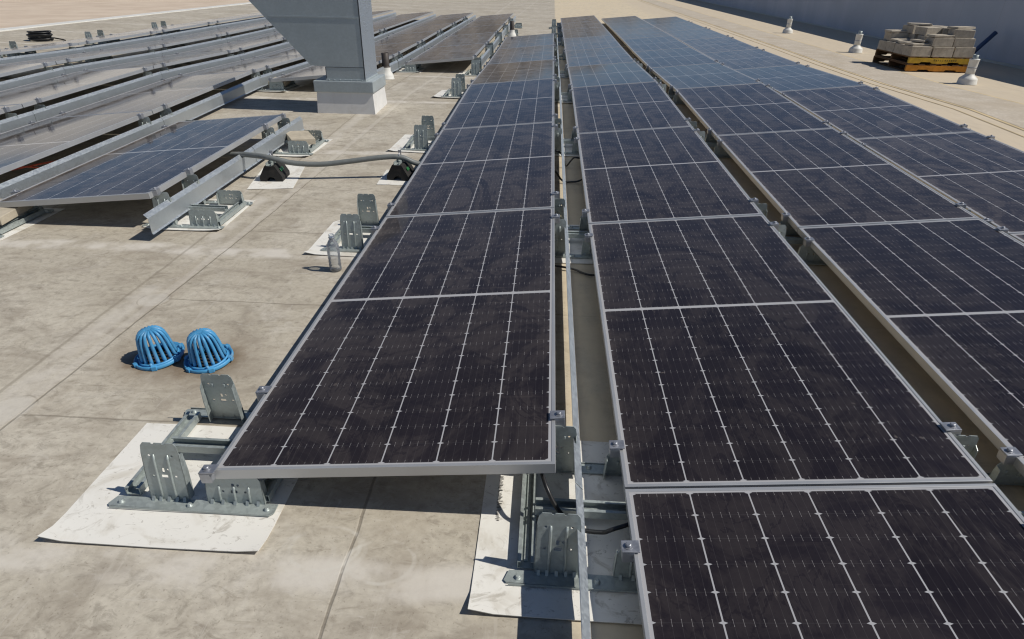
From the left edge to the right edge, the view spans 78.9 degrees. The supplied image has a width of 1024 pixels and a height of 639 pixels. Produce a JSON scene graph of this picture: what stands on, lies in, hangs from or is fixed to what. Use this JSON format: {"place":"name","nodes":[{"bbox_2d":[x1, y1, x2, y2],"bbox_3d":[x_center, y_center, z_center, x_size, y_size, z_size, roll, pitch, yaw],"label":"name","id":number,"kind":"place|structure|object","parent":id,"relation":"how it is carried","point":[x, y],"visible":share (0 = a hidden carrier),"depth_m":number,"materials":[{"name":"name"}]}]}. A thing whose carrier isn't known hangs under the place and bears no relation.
{"place":"outdoors","nodes":[
{"label":"outdoors","id":0,"kind":"place"},
{"bbox_2d":[0,0,249,27],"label":"ground","id":1,"kind":"structure","parent":0,"point":[15,13],"depth_m":25.23,"materials":[{"name":"beige concrete"}]},
{"bbox_2d":[0,0,1023,638],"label":"roof","id":2,"kind":"structure","parent":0,"point":[90,290],"depth_m":2.56,"materials":[{"name":"beige concrete"}]},
{"bbox_2d":[0,208,63,239],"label":"slip sheet","id":3,"kind":"object","parent":2,"relation":"on","point":[25,225],"visible":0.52,"depth_m":3.87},
{"bbox_2d":[0,189,53,237],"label":"mounting base","id":4,"kind":"object","parent":3,"relation":"on","point":[35,212],"visible":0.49,"depth_m":3.88,"materials":[{"name":"metal"}]},
{"bbox_2d":[0,118,163,198],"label":"wind deflector","id":5,"kind":"object","parent":4,"relation":"attached to","point":[38,175],"visible":0.53,"depth_m":4.61,"materials":[{"name":"metal"}]},
{"bbox_2d":[0,115,281,207],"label":"solar panel","id":6,"kind":"object","parent":4,"relation":"on","point":[162,159],"visible":0.94,"depth_m":4.34,"materials":[{"name":"glass"}]},
{"bbox_2d":[1,97,64,123],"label":"mounting base","id":7,"kind":"object","parent":2,"relation":"on","point":[7,109],"visible":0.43,"depth_m":5.52,"materials":[{"name":"metal"}]},
{"bbox_2d":[0,110,152,174],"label":"solar panel","id":8,"kind":"object","parent":7,"relation":"on","point":[27,144],"visible":1,"depth_m":4.97,"materials":[{"name":"glass"}]},
{"bbox_2d":[0,66,153,107],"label":"solar panel","id":9,"kind":"object","parent":7,"relation":"on","point":[24,96],"visible":1,"depth_m":6.59,"materials":[{"name":"glass"}]},
{"bbox_2d":[31,72,161,121],"bbox_3d":[-4.312,-2.393,6.623,0.030,0.123,2.146,2,31,2],"label":"wind deflector","id":10,"kind":"object","parent":7,"relation":"attached to","point":[43,113],"visible":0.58,"depth_m":6.42,"materials":[{"name":"metal"}]},
{"bbox_2d":[50,71,251,117],"bbox_3d":[-3.675,-2.397,6.576,1.000,0.036,2.141,-2,31,5],"label":"solar panel","id":11,"kind":"object","parent":7,"relation":"on","point":[169,92],"visible":0.84,"depth_m":6.38,"materials":[{"name":"glass"}]},
{"bbox_2d":[41,58,87,75],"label":"mounting base","id":12,"kind":"object","parent":2,"relation":"on","point":[45,65],"visible":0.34,"depth_m":7.41,"materials":[{"name":"metal"}]},
{"bbox_2d":[0,67,65,90],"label":"wind deflector","id":13,"kind":"object","parent":12,"relation":"attached to","point":[27,79],"visible":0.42,"depth_m":7.09,"materials":[{"name":"metal"}]},
{"bbox_2d":[67,40,113,61],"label":"mounting base","id":14,"kind":"object","parent":2,"relation":"on","point":[96,59],"visible":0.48,"depth_m":9.40,"materials":[{"name":"metal"}]},
{"bbox_2d":[0,47,84,64],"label":"wind deflector","id":15,"kind":"object","parent":14,"relation":"attached to","point":[20,58],"visible":0.53,"depth_m":8.68,"materials":[{"name":"metal"}]},
{"bbox_2d":[0,46,155,65],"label":"solar panel","id":16,"kind":"object","parent":14,"relation":"on","point":[80,56],"visible":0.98,"depth_m":8.38,"materials":[{"name":"glass"}]},
{"bbox_2d":[85,30,119,44],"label":"mounting base","id":17,"kind":"object","parent":2,"relation":"on","point":[89,34],"visible":0.52,"depth_m":11.34,"materials":[{"name":"metal"}]},
{"bbox_2d":[20,31,156,47],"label":"solar panel","id":18,"kind":"object","parent":17,"relation":"on","point":[99,39],"visible":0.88,"depth_m":10.33,"materials":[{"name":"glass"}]},
{"bbox_2d":[0,2,251,31],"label":"parapet","id":19,"kind":"structure","parent":2,"relation":"on","point":[61,23],"depth_m":15.53,"materials":[{"name":"white concrete"}]},
{"bbox_2d":[132,325,184,371],"bbox_3d":[-1.456,0.098,2.529,0.193,0.142,0.197,-4,32,-1],"label":"roof drain","id":20,"kind":"object","parent":2,"relation":"on","point":[161,357],"visible":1,"depth_m":2.50,"materials":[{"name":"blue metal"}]},
{"bbox_2d":[137,103,194,127],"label":"mounting base","id":21,"kind":"object","parent":2,"relation":"on","point":[143,120],"visible":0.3,"depth_m":5.48,"materials":[{"name":"metal"}]},
{"bbox_2d":[161,76,260,125],"bbox_3d":[-3.107,-2.321,6.582,0.030,0.123,2.146,2,31,2],"label":"wind deflector","id":22,"kind":"object","parent":21,"relation":"attached to","point":[202,107],"visible":0.81,"depth_m":6.45,"materials":[{"name":"metal"}]},
{"bbox_2d":[37,423,297,551],"bbox_3d":[-0.995,0.499,1.955,0.627,0.026,0.527,2,29,2],"label":"slip sheet","id":23,"kind":"object","parent":2,"relation":"on","point":[89,516],"visible":0.58,"depth_m":1.82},
{"bbox_2d":[108,373,282,516],"bbox_3d":[-0.943,0.364,2.000,0.507,0.205,0.481,2,29,2],"label":"mounting base","id":24,"kind":"object","parent":23,"relation":"on","point":[171,492],"visible":0.82,"depth_m":1.87,"materials":[{"name":"metal"}]},
{"bbox_2d":[214,208,555,478],"bbox_3d":[-0.314,-0.088,2.710,1.000,0.035,2.141,-2,29,5],"label":"solar panel","id":25,"kind":"object","parent":24,"relation":"on","point":[426,345],"visible":1,"depth_m":2.22,"materials":[{"name":"glass"}]},
{"bbox_2d":[149,29,185,47],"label":"mounting base","id":26,"kind":"object","parent":2,"relation":"on","point":[151,34],"visible":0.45,"depth_m":11.27,"materials":[{"name":"metal"}]},
{"bbox_2d":[99,34,221,50],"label":"solar panel","id":27,"kind":"object","parent":26,"relation":"on","point":[170,42],"visible":0.88,"depth_m":10.29,"materials":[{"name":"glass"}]},
{"bbox_2d":[147,44,191,65],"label":"mounting base","id":28,"kind":"object","parent":2,"relation":"on","point":[149,48],"visible":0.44,"depth_m":9.43,"materials":[{"name":"metal"}]},
{"bbox_2d":[63,51,162,73],"bbox_3d":[-5.391,-3.519,8.531,0.030,0.123,2.146,2,28,2],"label":"wind deflector","id":29,"kind":"object","parent":28,"relation":"attached to","point":[100,64],"visible":0.54,"depth_m":8.37,"materials":[{"name":"metal"}]},
{"bbox_2d":[79,50,233,71],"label":"solar panel","id":30,"kind":"object","parent":28,"relation":"on","point":[169,60],"visible":0.89,"depth_m":8.33,"materials":[{"name":"glass"}]},
{"bbox_2d":[143,199,254,230],"bbox_3d":[-2.007,-0.689,4.035,0.465,0.022,0.570,2,29,2],"label":"slip sheet","id":31,"kind":"object","parent":2,"relation":"on","point":[183,219],"visible":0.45,"depth_m":3.96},
{"bbox_2d":[142,168,252,229],"bbox_3d":[-2.017,-0.786,3.963,0.507,0.241,0.481,2,30,2],"label":"mounting base","id":32,"kind":"object","parent":31,"relation":"on","point":[214,221],"visible":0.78,"depth_m":3.97,"materials":[{"name":"metal"}]},
{"bbox_2d":[143,147,257,234],"bbox_3d":[-2.057,-0.933,4.256,0.030,0.123,1.535,2,30,2],"label":"wind deflector","id":33,"kind":"object","parent":32,"relation":"attached to","point":[162,215],"visible":0.93,"depth_m":4.07,"materials":[{"name":"metal"}]},
{"bbox_2d":[184,328,233,373],"bbox_3d":[-1.245,0.109,2.517,0.193,0.142,0.197,-11,34,-13],"label":"roof drain","id":34,"kind":"object","parent":2,"relation":"on","point":[204,358],"visible":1,"depth_m":2.49,"materials":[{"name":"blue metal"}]},
{"bbox_2d":[215,32,238,42],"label":"mounting base","id":35,"kind":"object","parent":2,"relation":"on","point":[227,33],"visible":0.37,"depth_m":11.17,"materials":[{"name":"metal"}]},
{"bbox_2d":[173,37,285,54],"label":"solar panel","id":36,"kind":"object","parent":35,"relation":"on","point":[235,46],"visible":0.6,"depth_m":10.24,"materials":[{"name":"glass"}]},
{"bbox_2d":[226,47,255,59],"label":"mounting base","id":37,"kind":"object","parent":2,"relation":"on","point":[229,51],"visible":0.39,"depth_m":9.26,"materials":[{"name":"metal"}]},
{"bbox_2d":[160,55,240,78],"bbox_3d":[-4.187,-3.448,8.491,0.030,0.123,2.146,2,28,2],"label":"wind deflector","id":38,"kind":"object","parent":37,"relation":"attached to","point":[166,74],"visible":0.58,"depth_m":8.32,"materials":[{"name":"metal"}]},
{"bbox_2d":[174,54,303,76],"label":"solar panel","id":39,"kind":"object","parent":37,"relation":"on","point":[258,64],"visible":0.67,"depth_m":8.28,"materials":[{"name":"glass"}]},
{"bbox_2d":[247,165,304,188],"bbox_3d":[-1.780,-1.091,4.736,0.320,0.006,0.590,-3,31,-6],"label":"slip sheet","id":40,"kind":"object","parent":2,"relation":"on","point":[290,180],"visible":0.61,"depth_m":4.61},
{"bbox_2d":[260,150,289,181],"bbox_3d":[-1.785,-1.159,4.648,0.168,0.205,0.190,0,29,-2],"label":"pipe support","id":41,"kind":"object","parent":40,"relation":"on","point":[276,171],"visible":0.84,"depth_m":4.60,"materials":[{"name":"black rubber"}]},
{"bbox_2d":[269,139,331,156],"bbox_3d":[-1.923,-1.516,5.449,0.500,0.021,0.600,4,29,5],"label":"slip sheet","id":42,"kind":"object","parent":2,"relation":"on","point":[283,148],"visible":0.33,"depth_m":5.37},
{"bbox_2d":[261,113,328,154],"bbox_3d":[-1.920,-1.618,5.385,0.507,0.241,0.481,2,30,2],"label":"mounting base","id":43,"kind":"object","parent":42,"relation":"on","point":[304,148],"visible":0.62,"depth_m":5.26,"materials":[{"name":"metal"}]},
{"bbox_2d":[252,116,304,161],"bbox_3d":[-1.982,-1.558,5.322,0.030,0.123,1.060,2,31,2],"label":"wind deflector","id":44,"kind":"object","parent":43,"relation":"attached to","point":[273,141],"visible":0.96,"depth_m":5.25,"materials":[{"name":"metal"}]},
{"bbox_2d":[249,0,386,114],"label":"exhaust duct","id":45,"kind":"object","parent":2,"relation":"on","point":[335,38],"visible":1,"depth_m":6.31,"materials":[{"name":"metal"}]},
{"bbox_2d":[219,152,419,166],"bbox_3d":[-1.457,-1.180,4.692,2.356,0.160,0.224,2,29,2],"label":"flexible conduit","id":46,"kind":"object","parent":2,"relation":"on","point":[326,163],"visible":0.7,"depth_m":4.64,"materials":[{"name":"grey plastic"}]},
{"bbox_2d":[305,220,377,256],"bbox_3d":[-0.853,-0.498,3.734,0.600,0.024,0.570,3,30,3],"label":"slip sheet","id":47,"kind":"object","parent":2,"relation":"on","point":[322,241],"visible":0.23,"depth_m":3.66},
{"bbox_2d":[320,194,395,251],"bbox_3d":[-0.829,-0.589,3.697,0.507,0.205,0.481,2,30,2],"label":"mounting base","id":48,"kind":"object","parent":47,"relation":"on","point":[350,223],"visible":0.64,"depth_m":3.57,"materials":[{"name":"metal"}]},
{"bbox_2d":[385,122,554,216],"bbox_3d":[-0.189,-1.155,4.571,1.000,0.035,2.141,-2,30,5],"label":"solar panel","id":49,"kind":"object","parent":48,"relation":"on","point":[486,168],"visible":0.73,"depth_m":4.29,"materials":[{"name":"glass"}]},
{"bbox_2d":[387,134,433,152],"bbox_3d":[-0.737,-1.583,5.598,0.620,0.021,0.600,4,29,5],"label":"slip sheet","id":50,"kind":"object","parent":2,"relation":"on","point":[401,142],"visible":0.3,"depth_m":5.54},
{"bbox_2d":[400,115,446,150],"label":"mounting base","id":51,"kind":"object","parent":50,"relation":"on","point":[418,141],"visible":0.51,"depth_m":5.42,"materials":[{"name":"metal"}]},
{"bbox_2d":[442,78,553,128],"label":"solar panel","id":52,"kind":"object","parent":51,"relation":"on","point":[506,103],"visible":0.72,"depth_m":6.22,"materials":[{"name":"glass"}]},
{"bbox_2d":[459,71,479,75],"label":"slip sheet","id":53,"kind":"object","parent":2,"relation":"on","point":[463,72],"visible":0.27,"depth_m":9.32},
{"bbox_2d":[465,54,487,74],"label":"mounting base","id":54,"kind":"object","parent":53,"relation":"on","point":[474,70],"visible":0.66,"depth_m":9.15,"materials":[{"name":"metal"}]},
{"bbox_2d":[471,59,553,83],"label":"solar panel","id":55,"kind":"object","parent":54,"relation":"on","point":[516,71],"visible":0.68,"depth_m":8.12,"materials":[{"name":"glass"}]},
{"bbox_2d":[480,41,498,57],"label":"mounting base","id":56,"kind":"object","parent":2,"relation":"on","point":[489,46],"visible":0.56,"depth_m":11.03,"materials":[{"name":"metal"}]},
{"bbox_2d":[488,45,553,63],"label":"solar panel","id":57,"kind":"object","parent":56,"relation":"on","point":[524,54],"visible":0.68,"depth_m":10.04,"materials":[{"name":"glass"}]},
{"bbox_2d":[498,33,553,48],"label":"solar panel","id":58,"kind":"object","parent":56,"relation":"on","point":[527,40],"visible":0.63,"depth_m":11.93,"materials":[{"name":"glass"}]},
{"bbox_2d":[468,441,641,624],"bbox_3d":[0.226,0.580,1.849,0.635,0.026,0.690,2,29,2],"label":"slip sheet","id":59,"kind":"object","parent":2,"relation":"on","point":[493,592],"visible":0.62,"depth_m":1.74,"materials":[{"name":"white"}]},
{"bbox_2d":[504,410,639,592],"bbox_3d":[0.246,0.488,1.779,0.507,0.242,0.481,2,29,2],"label":"mounting base","id":60,"kind":"object","parent":59,"relation":"on","point":[551,566],"visible":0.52,"depth_m":1.67,"materials":[{"name":"metal"}]},
{"bbox_2d":[564,220,582,489],"bbox_3d":[0.254,-0.011,2.715,0.030,0.123,2.146,2,29,2],"label":"wind deflector","id":61,"kind":"object","parent":60,"relation":"attached to","point":[577,456],"visible":0.81,"depth_m":2.25,"materials":[{"name":"metal"}]},
{"bbox_2d":[575,484,590,638],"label":"wind deflector","id":62,"kind":"object","parent":60,"relation":"attached to","point":[584,602],"visible":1,"depth_m":1.51,"materials":[{"name":"metal"}]},
{"bbox_2d":[588,214,991,494],"bbox_3d":[0.887,-0.045,2.693,1.000,0.035,2.141,-2,29,5],"label":"solar panel","id":63,"kind":"object","parent":60,"relation":"on","point":[743,351],"visible":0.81,"depth_m":2.22,"materials":[{"name":"glass"}]},
{"bbox_2d":[554,42,565,59],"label":"mounting base","id":64,"kind":"object","parent":2,"relation":"on","point":[563,55],"visible":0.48,"depth_m":10.99,"materials":[{"name":"metal"}]},
{"bbox_2d":[564,35,621,50],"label":"solar panel","id":65,"kind":"object","parent":64,"relation":"on","point":[592,42],"visible":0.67,"depth_m":11.92,"materials":[{"name":"glass"}]},
{"bbox_2d":[565,47,634,67],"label":"solar panel","id":66,"kind":"object","parent":64,"relation":"on","point":[598,56],"visible":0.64,"depth_m":10.02,"materials":[{"name":"glass"}]},
{"bbox_2d":[555,138,578,156],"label":"slip sheet","id":67,"kind":"object","parent":2,"relation":"on","point":[567,147],"visible":0.09,"depth_m":5.48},
{"bbox_2d":[552,113,579,153],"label":"mounting base","id":68,"kind":"object","parent":67,"relation":"on","point":[573,140],"visible":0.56,"depth_m":5.39,"materials":[{"name":"metal"}]},
{"bbox_2d":[571,81,691,133],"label":"solar panel","id":69,"kind":"object","parent":68,"relation":"on","point":[629,106],"visible":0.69,"depth_m":6.20,"materials":[{"name":"glass"}]},
{"bbox_2d":[555,225,592,263],"bbox_3d":[0.338,-0.463,3.713,0.620,0.022,0.600,1,29,1],"label":"slip sheet","id":70,"kind":"object","parent":2,"relation":"on","point":[575,245],"visible":0.11,"depth_m":3.61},
{"bbox_2d":[551,191,592,258],"bbox_3d":[0.372,-0.572,3.664,0.507,0.243,0.481,2,30,2],"label":"mounting base","id":71,"kind":"object","parent":70,"relation":"on","point":[560,225],"visible":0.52,"depth_m":3.54,"materials":[{"name":"metal"}]},
{"bbox_2d":[577,126,762,228],"bbox_3d":[1.012,-1.113,4.554,1.000,0.035,2.141,-2,30,5],"label":"solar panel","id":72,"kind":"object","parent":71,"relation":"on","point":[657,174],"visible":0.84,"depth_m":4.27,"materials":[{"name":"glass"}]},
{"bbox_2d":[614,27,670,40],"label":"solar panel","id":73,"kind":"object","parent":2,"relation":"on","point":[639,33],"visible":0.85,"depth_m":13.78,"materials":[{"name":"glass"}]},
{"bbox_2d":[633,58,658,78],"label":"mounting base","id":74,"kind":"object","parent":2,"relation":"on","point":[648,71],"visible":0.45,"depth_m":9.10,"materials":[{"name":"metal"}]},
{"bbox_2d":[634,47,718,69],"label":"solar panel","id":75,"kind":"object","parent":74,"relation":"on","point":[670,57],"visible":0.82,"depth_m":10.00,"materials":[{"name":"glass"}]},
{"bbox_2d":[652,63,761,91],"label":"solar panel","id":76,"kind":"object","parent":74,"relation":"on","point":[698,75],"visible":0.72,"depth_m":8.07,"materials":[{"name":"glass"}]},
{"bbox_2d":[622,36,688,53],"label":"solar panel","id":77,"kind":"object","parent":2,"relation":"on","point":[651,43],"visible":0.83,"depth_m":11.89,"materials":[{"name":"glass"}]},
{"bbox_2d":[686,118,730,157],"bbox_3d":[1.719,-1.616,5.493,0.507,0.231,0.481,2,31,2],"label":"mounting base","id":78,"kind":"object","parent":2,"relation":"on","point":[711,141],"visible":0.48,"depth_m":5.37,"materials":[{"name":"metal"}]},
{"bbox_2d":[675,83,832,138],"bbox_3d":[2.359,-2.175,6.373,1.000,0.035,2.141,-2,30,5],"label":"solar panel","id":79,"kind":"object","parent":78,"relation":"on","point":[742,109],"visible":0.78,"depth_m":6.17,"materials":[{"name":"glass"}]},
{"bbox_2d":[750,198,826,264],"bbox_3d":[1.593,-0.532,3.642,0.507,0.232,0.481,2,30,2],"label":"mounting base","id":80,"kind":"object","parent":2,"relation":"on","point":[804,250],"visible":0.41,"depth_m":3.52,"materials":[{"name":"metal"}]},
{"bbox_2d":[716,128,978,231],"bbox_3d":[2.234,-1.086,4.524,1.000,0.035,2.141,-2,30,5],"label":"solar panel","id":81,"kind":"object","parent":80,"relation":"on","point":[820,177],"visible":0.88,"depth_m":4.24,"materials":[{"name":"glass"}]},
{"bbox_2d":[641,0,1023,136],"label":"walkway edge","id":82,"kind":"object","parent":2,"relation":"on","point":[872,79],"visible":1,"depth_m":9.53,"materials":[{"name":"grey concrete"}]},
{"bbox_2d":[642,0,1023,127],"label":"walkway","id":83,"kind":"structure","parent":2,"relation":"on","point":[1006,111],"depth_m":9.87,"materials":[{"name":"beige concrete"}]},
{"bbox_2d":[823,120,866,146],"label":"mounting base","id":84,"kind":"object","parent":2,"relation":"on","point":[845,133],"visible":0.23,"depth_m":5.26,"materials":[{"name":"metal"}]},
{"bbox_2d":[778,85,974,139],"bbox_3d":[3.559,-2.133,6.334,1.000,0.035,2.141,-2,30,5],"label":"solar panel","id":85,"kind":"object","parent":84,"relation":"on","point":[860,112],"visible":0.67,"depth_m":6.13,"materials":[{"name":"glass"}]},
{"bbox_2d":[697,0,1023,69],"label":"wall","id":86,"kind":"structure","parent":2,"relation":"on","point":[1004,19],"depth_m":14.13,"materials":[{"name":"metal"}]},
{"bbox_2d":[872,55,967,72],"bbox_3d":[7.053,-4.439,10.798,1.000,0.114,1.220,2,29,2],"label":"pallet","id":87,"kind":"object","parent":2,"relation":"on","point":[930,67],"visible":0.66,"depth_m":10.29,"materials":[{"name":"orange paint"}]},
{"bbox_2d":[875,49,969,64],"bbox_3d":[7.067,-4.542,10.745,1.000,0.114,1.222,2,29,2],"label":"pallet","id":88,"kind":"object","parent":87,"relation":"on","point":[913,60],"visible":0.7,"depth_m":10.23,"materials":[{"name":"yellow paint"}]},
{"bbox_2d":[940,422,1023,516],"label":"mounting base","id":89,"kind":"object","parent":2,"relation":"on","point":[1005,471],"visible":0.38,"depth_m":1.93,"materials":[{"name":"metal"}]},
{"bbox_2d":[625,483,1023,638],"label":"solar panel","id":90,"kind":"object","parent":89,"relation":"on","point":[933,561],"visible":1,"depth_m":1.52,"materials":[{"name":"glass"}]},
{"bbox_2d":[798,218,1023,476],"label":"solar panel","id":91,"kind":"object","parent":89,"relation":"on","point":[942,301],"visible":1,"depth_m":2.80,"materials":[{"name":"glass"}]},
{"bbox_2d":[955,202,1008,233],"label":"mounting base","id":92,"kind":"object","parent":2,"relation":"on","point":[989,220],"visible":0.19,"depth_m":3.71,"materials":[{"name":"metal"}]},
{"bbox_2d":[854,132,1023,234],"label":"solar panel","id":93,"kind":"object","parent":92,"relation":"on","point":[980,175],"visible":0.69,"depth_m":4.60,"materials":[{"name":"glass"}]},
{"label":"mounting base","id":94,"kind":"object","parent":2,"relation":"on","visible":0},
{"bbox_2d":[271,55,391,81],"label":"solar panel","id":95,"kind":"object","parent":94,"relation":"on","point":[312,72],"visible":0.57,"depth_m":7.74,"materials":[{"name":"glass"}]},
{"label":"mounting base","id":96,"kind":"object","parent":2,"relation":"on","visible":0},
{"bbox_2d":[375,31,436,44],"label":"solar panel","id":97,"kind":"object","parent":96,"relation":"on","point":[406,37],"visible":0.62,"depth_m":12.07,"materials":[{"name":"glass"}]},
{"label":"mounting base","id":98,"kind":"object","parent":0,"visible":0},
{"bbox_2d":[734,65,865,91],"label":"solar panel","id":99,"kind":"object","parent":98,"relation":"on","point":[790,77],"visible":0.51,"depth_m":8.03,"materials":[{"name":"glass"}]},
{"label":"mounting base","id":100,"kind":"object","parent":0,"visible":0},
{"bbox_2d":[702,49,801,68],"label":"solar panel","id":101,"kind":"object","parent":100,"relation":"on","point":[750,58],"visible":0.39,"depth_m":9.96,"materials":[{"name":"glass"}]},
{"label":"mounting base","id":102,"kind":"object","parent":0,"visible":0},
{"bbox_2d":[665,28,728,40],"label":"solar panel","id":103,"kind":"object","parent":102,"relation":"on","point":[693,34],"visible":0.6,"depth_m":13.73,"materials":[{"name":"glass"}]},
{"bbox_2d":[681,37,758,52],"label":"solar panel","id":104,"kind":"object","parent":102,"relation":"on","point":[720,44],"visible":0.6,"depth_m":11.85,"materials":[{"name":"glass"}]},
{"label":"slip sheet","id":105,"kind":"object","parent":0,"visible":0},
{"bbox_2d":[415,39,432,51],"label":"mounting base","id":106,"kind":"object","parent":105,"relation":"on","point":[422,43],"visible":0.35,"depth_m":11.05,"materials":[{"name":"metal"}]},
{"bbox_2d":[407,43,484,64],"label":"solar panel","id":107,"kind":"object","parent":106,"relation":"on","point":[449,53],"visible":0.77,"depth_m":9.93,"materials":[{"name":"glass"}]},
{"bbox_2d":[433,32,495,46],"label":"solar panel","id":108,"kind":"object","parent":106,"relation":"on","point":[466,39],"visible":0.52,"depth_m":12.00,"materials":[{"name":"glass"}]},
{"label":"slip sheet","id":109,"kind":"object","parent":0,"visible":0},
{"bbox_2d":[554,56,568,76],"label":"mounting base","id":110,"kind":"object","parent":109,"relation":"on","point":[556,65],"visible":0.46,"depth_m":9.12,"materials":[{"name":"metal"}]},
{"bbox_2d":[568,62,655,87],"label":"solar panel","id":111,"kind":"object","parent":110,"relation":"on","point":[608,74],"visible":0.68,"depth_m":8.11,"materials":[{"name":"glass"}]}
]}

